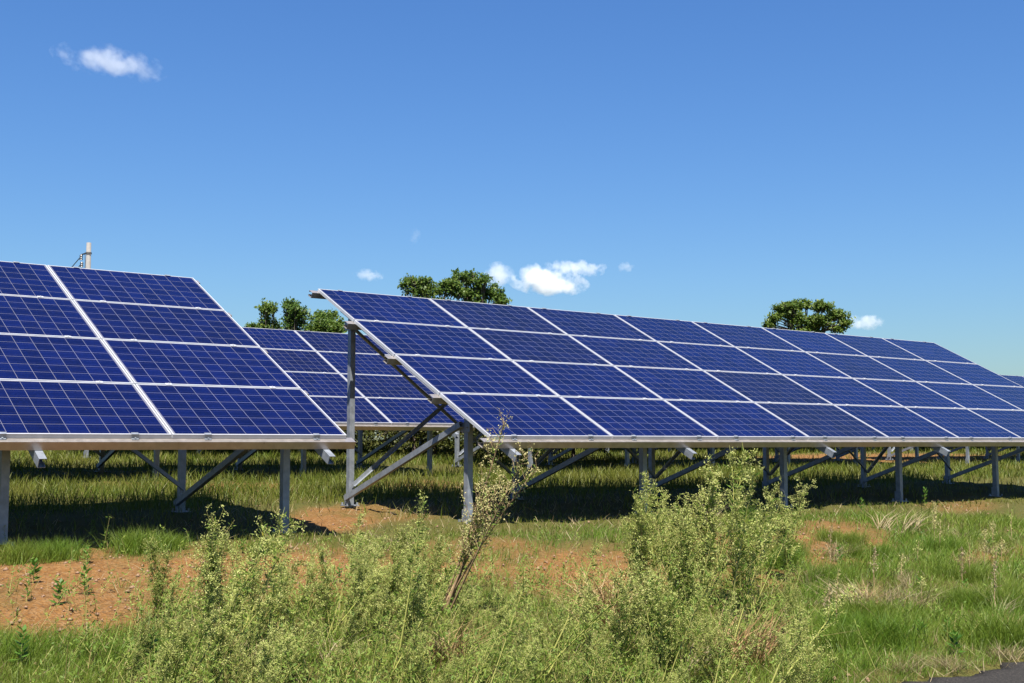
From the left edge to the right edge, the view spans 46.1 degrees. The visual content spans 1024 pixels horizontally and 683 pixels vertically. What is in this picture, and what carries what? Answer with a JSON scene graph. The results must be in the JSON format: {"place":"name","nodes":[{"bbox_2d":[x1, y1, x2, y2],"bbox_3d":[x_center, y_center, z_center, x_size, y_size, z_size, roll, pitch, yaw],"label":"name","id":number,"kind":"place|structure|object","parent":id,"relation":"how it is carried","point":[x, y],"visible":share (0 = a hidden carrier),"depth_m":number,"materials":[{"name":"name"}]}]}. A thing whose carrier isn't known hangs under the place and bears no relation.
{"place":"outdoors","nodes":[
{"label":"outdoors","id":0,"kind":"place"},
{"bbox_2d":[0,478,1019,682],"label":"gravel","id":1,"kind":"structure","parent":0,"point":[138,575],"depth_m":8.54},
{"bbox_2d":[0,446,1023,682],"bbox_3d":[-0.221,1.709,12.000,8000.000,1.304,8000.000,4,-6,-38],"label":"ground","id":2,"kind":"structure","parent":0,"point":[34,609],"depth_m":11.15,"materials":[{"name":"orange soil"}]},
{"bbox_2d":[0,536,55,566],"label":"green tuft","id":3,"kind":"object","parent":2,"relation":"on","point":[9,555],"visible":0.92,"depth_m":8.84,"materials":[{"name":"green plant"}]},
{"bbox_2d":[18,536,101,563],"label":"green tuft","id":4,"kind":"object","parent":2,"relation":"on","point":[60,552],"visible":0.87,"depth_m":9.02,"materials":[{"name":"green plant"}]},
{"bbox_2d":[84,522,194,555],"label":"green tuft","id":5,"kind":"object","parent":2,"relation":"on","point":[134,543],"visible":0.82,"depth_m":9.59,"materials":[{"name":"green plant"}]},
{"bbox_2d":[122,633,168,682],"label":"tall weed","id":6,"kind":"object","parent":2,"relation":"on","point":[138,654],"visible":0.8,"depth_m":5.59,"materials":[{"name":"green plant"}]},
{"bbox_2d":[134,605,160,663],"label":"tall weed","id":7,"kind":"object","parent":2,"relation":"on","point":[142,628],"visible":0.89,"depth_m":6.04,"materials":[{"name":"green plant"}]},
{"bbox_2d":[140,530,178,621],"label":"tall weed","id":8,"kind":"object","parent":2,"relation":"on","point":[159,574],"visible":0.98,"depth_m":6.98,"materials":[{"name":"green plant"}]},
{"bbox_2d":[154,620,197,682],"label":"tall weed","id":9,"kind":"object","parent":2,"relation":"on","point":[182,640],"visible":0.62,"depth_m":5.36,"materials":[{"name":"green plant"}]},
{"bbox_2d":[0,261,355,545],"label":"solar array","id":10,"kind":"object","parent":2,"relation":"on","point":[94,359],"visible":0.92,"depth_m":11.17,"materials":[{"name":"glass"}]},
{"bbox_2d":[161,559,214,646],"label":"tall weed","id":11,"kind":"object","parent":2,"relation":"on","point":[189,583],"visible":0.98,"depth_m":6.29,"materials":[{"name":"green plant"}]},
{"bbox_2d":[154,603,224,682],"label":"tall weed","id":12,"kind":"object","parent":2,"relation":"on","point":[167,657],"visible":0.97,"depth_m":5.33,"materials":[{"name":"green plant"}]},
{"bbox_2d":[185,503,233,638],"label":"tall weed","id":13,"kind":"object","parent":2,"relation":"on","point":[212,554],"visible":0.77,"depth_m":6.64,"materials":[{"name":"green plant"}]},
{"bbox_2d":[189,532,281,681],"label":"tall weed","id":14,"kind":"object","parent":2,"relation":"on","point":[215,578],"visible":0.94,"depth_m":5.75,"materials":[{"name":"green plant"}]},
{"bbox_2d":[202,516,271,640],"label":"tall weed","id":15,"kind":"object","parent":2,"relation":"on","point":[251,553],"visible":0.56,"depth_m":6.74,"materials":[{"name":"green plant"}]},
{"bbox_2d":[222,632,260,682],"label":"tall weed","id":16,"kind":"object","parent":2,"relation":"on","point":[247,672],"visible":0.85,"depth_m":5.44,"materials":[{"name":"green plant"}]},
{"bbox_2d":[200,580,283,682],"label":"tall weed","id":17,"kind":"object","parent":2,"relation":"on","point":[221,634],"visible":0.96,"depth_m":5.71,"materials":[{"name":"green plant"}]},
{"bbox_2d":[215,514,306,680],"bbox_3d":[-1.280,1.259,5.854,0.261,0.943,0.333,24,-12,-12],"label":"tall weed","id":18,"kind":"object","parent":2,"relation":"on","point":[293,528],"visible":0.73,"depth_m":5.83,"materials":[{"name":"green plant"}]},
{"bbox_2d":[240,607,285,678],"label":"tall weed","id":19,"kind":"object","parent":2,"relation":"on","point":[256,630],"visible":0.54,"depth_m":5.98,"materials":[{"name":"green plant"}]},
{"bbox_2d":[254,298,282,328],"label":"broadleaf tree","id":20,"kind":"object","parent":2,"relation":"on","point":[266,310],"visible":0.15,"depth_m":60.81,"materials":[{"name":"green plant"}]},
{"bbox_2d":[243,553,304,640],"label":"tall weed","id":21,"kind":"object","parent":2,"relation":"on","point":[253,582],"visible":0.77,"depth_m":6.66,"materials":[{"name":"green plant"}]},
{"bbox_2d":[246,616,302,682],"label":"tall weed","id":22,"kind":"object","parent":2,"relation":"on","point":[265,656],"visible":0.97,"depth_m":5.26,"materials":[{"name":"green plant"}]},
{"bbox_2d":[93,327,474,479],"bbox_3d":[-7.104,0.794,18.892,13.523,2.806,3.795,4,-6,-38],"label":"solar array","id":23,"kind":"object","parent":2,"relation":"on","point":[314,365],"visible":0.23,"depth_m":21.85,"materials":[{"name":"glass"}]},
{"bbox_2d":[257,508,312,663],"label":"tall weed","id":24,"kind":"object","parent":2,"relation":"on","point":[304,590],"visible":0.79,"depth_m":5.93,"materials":[{"name":"green plant"}]},
{"bbox_2d":[267,615,319,682],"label":"tall weed","id":25,"kind":"object","parent":2,"relation":"on","point":[298,651],"visible":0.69,"depth_m":5.68,"materials":[{"name":"green plant"}]},
{"bbox_2d":[279,296,310,330],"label":"broadleaf tree","id":26,"kind":"object","parent":2,"relation":"on","point":[295,314],"visible":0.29,"depth_m":63.07,"materials":[{"name":"green plant"}]},
{"bbox_2d":[276,614,329,682],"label":"tall weed","id":27,"kind":"object","parent":2,"relation":"on","point":[312,638],"visible":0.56,"depth_m":5.80,"materials":[{"name":"green plant"}]},
{"bbox_2d":[303,537,340,640],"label":"tall weed","id":28,"kind":"object","parent":2,"relation":"on","point":[322,588],"visible":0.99,"depth_m":6.76,"materials":[{"name":"green plant"}]},
{"bbox_2d":[301,309,347,332],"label":"broadleaf tree","id":29,"kind":"object","parent":2,"relation":"on","point":[324,321],"visible":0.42,"depth_m":58.91,"materials":[{"name":"green plant"}]},
{"bbox_2d":[321,638,365,682],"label":"tall weed","id":30,"kind":"object","parent":2,"relation":"on","point":[339,652],"visible":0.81,"depth_m":5.90,"materials":[{"name":"green plant"}]},
{"bbox_2d":[340,601,366,658],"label":"tall weed","id":31,"kind":"object","parent":2,"relation":"on","point":[350,622],"visible":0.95,"depth_m":6.28,"materials":[{"name":"green plant"}]},
{"bbox_2d":[326,510,383,639],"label":"tall weed","id":32,"kind":"object","parent":2,"relation":"on","point":[354,555],"visible":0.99,"depth_m":6.76,"materials":[{"name":"green plant"}]},
{"bbox_2d":[346,556,380,627],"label":"tall weed","id":33,"kind":"object","parent":2,"relation":"on","point":[356,593],"visible":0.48,"depth_m":6.92,"materials":[{"name":"green plant"}]},
{"bbox_2d":[339,524,390,626],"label":"tall weed","id":34,"kind":"object","parent":2,"relation":"on","point":[365,564],"visible":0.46,"depth_m":7.10,"materials":[{"name":"green plant"}]},
{"bbox_2d":[357,568,382,643],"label":"tall weed","id":35,"kind":"object","parent":2,"relation":"on","point":[375,596],"visible":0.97,"depth_m":6.72,"materials":[{"name":"green plant"}]},
{"bbox_2d":[369,586,400,682],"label":"tall weed","id":36,"kind":"object","parent":2,"relation":"on","point":[376,670],"visible":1,"depth_m":5.56,"materials":[{"name":"green plant"}]},
{"bbox_2d":[375,543,409,631],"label":"tall weed","id":37,"kind":"object","parent":2,"relation":"on","point":[394,582],"visible":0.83,"depth_m":6.92,"materials":[{"name":"green plant"}]},
{"bbox_2d":[375,518,416,619],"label":"tall weed","id":38,"kind":"object","parent":2,"relation":"on","point":[403,542],"visible":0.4,"depth_m":7.36,"materials":[{"name":"green plant"}]},
{"bbox_2d":[386,549,432,647],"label":"tall weed","id":39,"kind":"object","parent":2,"relation":"on","point":[413,604],"visible":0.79,"depth_m":6.38,"materials":[{"name":"green plant"}]},
{"bbox_2d":[345,430,477,457],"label":"shrub","id":40,"kind":"object","parent":2,"relation":"on","point":[395,441],"visible":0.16,"depth_m":28.19,"materials":[{"name":"green plant"}]},
{"bbox_2d":[398,616,434,682],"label":"tall weed","id":41,"kind":"object","parent":2,"relation":"on","point":[422,657],"visible":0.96,"depth_m":5.60,"materials":[{"name":"green plant"}]},
{"bbox_2d":[391,489,459,677],"bbox_3d":[-0.436,1.237,6.165,0.323,0.978,0.234,-2,-5,27],"label":"tall weed","id":42,"kind":"object","parent":2,"relation":"on","point":[447,577],"visible":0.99,"depth_m":6.16,"materials":[{"name":"green plant"}]},
{"bbox_2d":[400,576,451,662],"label":"tall weed","id":43,"kind":"object","parent":2,"relation":"on","point":[430,611],"visible":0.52,"depth_m":6.37,"materials":[{"name":"green plant"}]},
{"bbox_2d":[408,533,451,608],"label":"tall weed","id":44,"kind":"object","parent":2,"relation":"on","point":[434,566],"visible":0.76,"depth_m":7.45,"materials":[{"name":"green plant"}]},
{"bbox_2d":[397,273,467,300],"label":"broadleaf tree","id":45,"kind":"object","parent":2,"relation":"on","point":[425,287],"visible":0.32,"depth_m":66.29,"materials":[{"name":"green plant"}]},
{"bbox_2d":[382,604,525,670],"bbox_3d":[-0.300,1.569,6.372,1.020,0.320,0.862,-2,-5,18],"label":"dry tuft","id":46,"kind":"object","parent":2,"relation":"on","point":[454,646],"visible":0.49,"depth_m":6.32,"materials":[{"name":"brown plant"}]},
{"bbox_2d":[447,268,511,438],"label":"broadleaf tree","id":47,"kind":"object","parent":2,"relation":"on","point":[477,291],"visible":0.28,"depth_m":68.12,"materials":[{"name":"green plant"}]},
{"bbox_2d":[462,610,513,682],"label":"tall weed","id":48,"kind":"object","parent":2,"relation":"on","point":[470,638],"visible":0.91,"depth_m":5.61,"materials":[{"name":"green plant"}]},
{"bbox_2d":[440,407,540,611],"bbox_3d":[-0.116,1.068,7.599,0.684,1.312,0.389,-3,-5,29],"label":"tall weed","id":49,"kind":"object","parent":2,"relation":"on","point":[472,533],"visible":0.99,"depth_m":7.60,"materials":[{"name":"green plant"}]},
{"bbox_2d":[488,579,528,651],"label":"tall weed","id":50,"kind":"object","parent":2,"relation":"on","point":[500,612],"visible":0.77,"depth_m":6.80,"materials":[{"name":"green plant"}]},
{"bbox_2d":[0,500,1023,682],"bbox_3d":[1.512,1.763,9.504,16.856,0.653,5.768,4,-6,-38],"label":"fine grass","id":51,"kind":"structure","parent":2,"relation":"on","point":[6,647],"depth_m":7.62,"materials":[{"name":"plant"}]},
{"bbox_2d":[0,484,1023,682],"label":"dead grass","id":52,"kind":"structure","parent":2,"relation":"on","point":[617,498],"depth_m":10.32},
{"bbox_2d":[0,516,1023,682],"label":"undergrowth","id":53,"kind":"object","parent":2,"relation":"on","point":[503,679],"visible":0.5,"depth_m":6.66,"materials":[{"name":"green plant"}]},
{"bbox_2d":[490,574,542,682],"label":"tall weed","id":54,"kind":"object","parent":2,"relation":"on","point":[522,589],"visible":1,"depth_m":5.37,"materials":[{"name":"green plant"}]},
{"bbox_2d":[512,616,546,682],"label":"tall weed","id":55,"kind":"object","parent":2,"relation":"on","point":[521,638],"visible":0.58,"depth_m":5.87,"materials":[{"name":"green plant"}]},
{"bbox_2d":[534,606,573,682],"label":"tall weed","id":56,"kind":"object","parent":2,"relation":"on","point":[542,636],"visible":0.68,"depth_m":6.16,"materials":[{"name":"green plant"}]},
{"bbox_2d":[547,538,609,663],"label":"tall weed","id":57,"kind":"object","parent":2,"relation":"on","point":[585,587],"visible":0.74,"depth_m":6.39,"materials":[{"name":"green plant"}]},
{"bbox_2d":[533,572,652,682],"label":"tall weed","id":58,"kind":"object","parent":2,"relation":"on","point":[591,625],"visible":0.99,"depth_m":5.96,"materials":[{"name":"green plant"}]},
{"bbox_2d":[506,558,679,629],"bbox_3d":[0.647,1.570,7.541,1.231,0.457,1.457,-4,-6,37],"label":"dry tuft","id":59,"kind":"object","parent":2,"relation":"on","point":[600,594],"visible":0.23,"depth_m":7.52,"materials":[{"name":"brown plant"}]},
{"bbox_2d":[584,631,624,682],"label":"tall weed","id":60,"kind":"object","parent":2,"relation":"on","point":[602,664],"visible":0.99,"depth_m":5.87,"materials":[{"name":"green plant"}]},
{"bbox_2d":[599,563,655,681],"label":"tall weed","id":61,"kind":"object","parent":2,"relation":"on","point":[627,607],"visible":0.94,"depth_m":6.27,"materials":[{"name":"green plant"}]},
{"bbox_2d":[607,540,673,668],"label":"tall weed","id":62,"kind":"object","parent":2,"relation":"on","point":[650,603],"visible":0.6,"depth_m":6.66,"materials":[{"name":"green plant"}]},
{"bbox_2d":[616,480,668,591],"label":"tall weed","id":63,"kind":"object","parent":2,"relation":"on","point":[641,518],"visible":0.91,"depth_m":8.09,"materials":[{"name":"green plant"}]},
{"bbox_2d":[621,500,675,607],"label":"tall weed","id":64,"kind":"object","parent":2,"relation":"on","point":[657,548],"visible":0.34,"depth_m":8.24,"materials":[{"name":"green plant"}]},
{"bbox_2d":[636,629,674,682],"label":"tall weed","id":65,"kind":"object","parent":2,"relation":"on","point":[645,656],"visible":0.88,"depth_m":5.95,"materials":[{"name":"green plant"}]},
{"bbox_2d":[308,289,1023,523],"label":"solar array","id":66,"kind":"object","parent":2,"relation":"on","point":[551,379],"visible":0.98,"depth_m":15.80,"materials":[{"name":"glass"}]},
{"bbox_2d":[645,567,689,676],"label":"tall weed","id":67,"kind":"object","parent":2,"relation":"on","point":[668,614],"visible":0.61,"depth_m":6.43,"materials":[{"name":"green plant"}]},
{"bbox_2d":[648,503,722,637],"bbox_3d":[1.045,1.409,7.367,0.314,0.844,0.456,4,-6,-40],"label":"tall weed","id":68,"kind":"object","parent":2,"relation":"on","point":[669,572],"visible":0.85,"depth_m":7.38,"materials":[{"name":"green plant"}]},
{"bbox_2d":[452,431,920,471],"bbox_3d":[4.774,1.561,28.070,13.523,2.806,3.795,4,-6,-38],"label":"solar array","id":69,"kind":"object","parent":2,"relation":"on","point":[710,451],"visible":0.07,"depth_m":26.38,"materials":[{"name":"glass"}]},
{"bbox_2d":[660,497,713,604],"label":"tall weed","id":70,"kind":"object","parent":2,"relation":"on","point":[687,533],"visible":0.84,"depth_m":7.91,"materials":[{"name":"green plant"}]},
{"bbox_2d":[652,565,721,671],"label":"tall weed","id":71,"kind":"object","parent":2,"relation":"on","point":[668,586],"visible":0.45,"depth_m":6.76,"materials":[{"name":"green plant"}]},
{"bbox_2d":[652,545,727,682],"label":"tall weed","id":72,"kind":"object","parent":2,"relation":"on","point":[661,604],"visible":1,"depth_m":5.94,"materials":[{"name":"green plant"}]},
{"bbox_2d":[671,486,718,592],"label":"tall weed","id":73,"kind":"object","parent":2,"relation":"on","point":[699,510],"visible":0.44,"depth_m":8.50,"materials":[{"name":"green plant"}]},
{"bbox_2d":[670,454,731,601],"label":"tall weed","id":74,"kind":"object","parent":2,"relation":"on","point":[712,496],"visible":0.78,"depth_m":8.58,"materials":[{"name":"green plant"}]},
{"bbox_2d":[681,605,723,682],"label":"tall weed","id":75,"kind":"object","parent":2,"relation":"on","point":[705,665],"visible":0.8,"depth_m":6.24,"materials":[{"name":"green plant"}]},
{"bbox_2d":[700,600,743,682],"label":"tall weed","id":76,"kind":"object","parent":2,"relation":"on","point":[713,632],"visible":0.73,"depth_m":6.22,"materials":[{"name":"green plant"}]},
{"bbox_2d":[703,444,758,607],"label":"tall weed","id":77,"kind":"object","parent":2,"relation":"on","point":[743,461],"visible":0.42,"depth_m":8.36,"materials":[{"name":"green plant"}]},
{"bbox_2d":[714,590,762,682],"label":"tall weed","id":78,"kind":"object","parent":2,"relation":"on","point":[754,644],"visible":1,"depth_m":5.49,"materials":[{"name":"green plant"}]},
{"bbox_2d":[716,475,781,617],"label":"tall weed","id":79,"kind":"object","parent":2,"relation":"on","point":[745,545],"visible":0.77,"depth_m":7.97,"materials":[{"name":"green plant"}]},
{"bbox_2d":[645,598,856,668],"bbox_3d":[1.309,1.629,6.769,1.166,0.366,0.985,2,-5,-22],"label":"dry tuft","id":80,"kind":"object","parent":2,"relation":"on","point":[767,644],"visible":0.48,"depth_m":6.70,"materials":[{"name":"brown plant"}]},
{"bbox_2d":[723,446,779,609],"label":"tall weed","id":81,"kind":"object","parent":2,"relation":"on","point":[730,460],"visible":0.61,"depth_m":8.25,"materials":[{"name":"green plant"}]},
{"bbox_2d":[724,460,779,651],"bbox_3d":[1.346,1.250,6.819,0.346,1.148,0.442,10,-5,3],"label":"tall weed","id":82,"kind":"object","parent":2,"relation":"on","point":[766,533],"visible":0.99,"depth_m":6.85,"materials":[{"name":"green plant"}]},
{"bbox_2d":[757,500,810,600],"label":"tall weed","id":83,"kind":"object","parent":2,"relation":"on","point":[782,547],"visible":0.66,"depth_m":8.65,"materials":[{"name":"green plant"}]},
{"bbox_2d":[763,477,816,581],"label":"tall weed","id":84,"kind":"object","parent":2,"relation":"on","point":[782,522],"visible":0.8,"depth_m":9.63,"materials":[{"name":"green plant"}]},
{"bbox_2d":[760,542,821,570],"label":"green tuft","id":85,"kind":"object","parent":2,"relation":"on","point":[798,556],"visible":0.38,"depth_m":10.06,"materials":[{"name":"green plant"}]},
{"bbox_2d":[774,600,809,679],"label":"tall weed","id":86,"kind":"object","parent":2,"relation":"on","point":[799,636],"visible":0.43,"depth_m":6.21,"materials":[{"name":"green plant"}]},
{"bbox_2d":[768,625,824,682],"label":"tall weed","id":87,"kind":"object","parent":2,"relation":"on","point":[798,667],"visible":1,"depth_m":5.28,"materials":[{"name":"green plant"}]},
{"bbox_2d":[774,627,839,682],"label":"tall weed","id":88,"kind":"object","parent":2,"relation":"on","point":[817,650],"visible":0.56,"depth_m":5.40,"materials":[{"name":"green plant"}]},
{"bbox_2d":[761,298,855,333],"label":"broadleaf tree","id":89,"kind":"object","parent":2,"relation":"on","point":[792,315],"visible":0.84,"depth_m":69.93,"materials":[{"name":"green plant"}]},
{"bbox_2d":[771,583,858,682],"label":"tall weed","id":90,"kind":"object","parent":2,"relation":"on","point":[801,611],"visible":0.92,"depth_m":6.01,"materials":[{"name":"green plant"}]},
{"bbox_2d":[786,558,867,590],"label":"green tuft","id":91,"kind":"object","parent":2,"relation":"on","point":[817,572],"visible":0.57,"depth_m":9.42,"materials":[{"name":"green plant"}]},
{"bbox_2d":[808,527,879,546],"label":"green tuft","id":92,"kind":"object","parent":2,"relation":"on","point":[854,538],"visible":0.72,"depth_m":11.67,"materials":[{"name":"green plant"}]},
{"bbox_2d":[802,612,895,656],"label":"green tuft","id":93,"kind":"object","parent":2,"relation":"on","point":[837,639],"visible":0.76,"depth_m":7.15,"materials":[{"name":"green plant"}]},
{"bbox_2d":[802,604,898,636],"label":"green tuft","id":94,"kind":"object","parent":2,"relation":"on","point":[839,616],"visible":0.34,"depth_m":7.49,"materials":[{"name":"green plant"}]},
{"bbox_2d":[796,573,923,617],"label":"dry tuft","id":95,"kind":"object","parent":2,"relation":"on","point":[844,593],"visible":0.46,"depth_m":8.52,"materials":[{"name":"brown plant"}]},
{"bbox_2d":[811,589,916,624],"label":"green tuft","id":96,"kind":"object","parent":2,"relation":"on","point":[868,607],"visible":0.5,"depth_m":8.21,"materials":[{"name":"green plant"}]},
{"bbox_2d":[808,603,946,654],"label":"green tuft","id":97,"kind":"object","parent":2,"relation":"on","point":[893,628],"visible":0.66,"depth_m":7.31,"materials":[{"name":"green plant"}]},
{"bbox_2d":[904,532,974,553],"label":"green tuft","id":98,"kind":"object","parent":2,"relation":"on","point":[948,542],"visible":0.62,"depth_m":11.62,"materials":[{"name":"green plant"}]},
{"bbox_2d":[885,374,1023,463],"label":"solar array","id":99,"kind":"object","parent":2,"relation":"on","point":[1019,380],"visible":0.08,"depth_m":35.67,"materials":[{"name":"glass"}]},
{"bbox_2d":[922,580,995,608],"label":"green tuft","id":100,"kind":"object","parent":2,"relation":"on","point":[968,593],"visible":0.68,"depth_m":8.97,"materials":[{"name":"green plant"}]},
{"bbox_2d":[915,558,1009,584],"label":"green tuft","id":101,"kind":"object","parent":2,"relation":"on","point":[980,575],"visible":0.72,"depth_m":9.88,"materials":[{"name":"green plant"}]},
{"bbox_2d":[914,599,1023,654],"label":"green tuft","id":102,"kind":"object","parent":2,"relation":"on","point":[1015,630],"visible":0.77,"depth_m":7.47,"materials":[{"name":"green plant"}]},
{"bbox_2d":[953,579,1023,614],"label":"green tuft","id":103,"kind":"object","parent":2,"relation":"on","point":[1004,596],"visible":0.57,"depth_m":8.86,"materials":[{"name":"green plant"}]},
{"bbox_2d":[0,0,1023,440],"label":"sky","id":104,"kind":"structure","parent":0,"point":[709,161],"materials":[{"name":"blue"}]},
{"bbox_2d":[8,437,1023,557],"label":"grass","id":105,"kind":"structure","parent":0,"point":[167,460],"depth_m":18.84,"materials":[{"name":"plant"}]},
{"bbox_2d":[902,662,1023,682],"bbox_3d":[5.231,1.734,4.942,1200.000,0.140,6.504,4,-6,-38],"label":"road","id":106,"kind":"structure","parent":0,"point":[1014,673],"depth_m":6.53,"materials":[{"name":"asphalt"}]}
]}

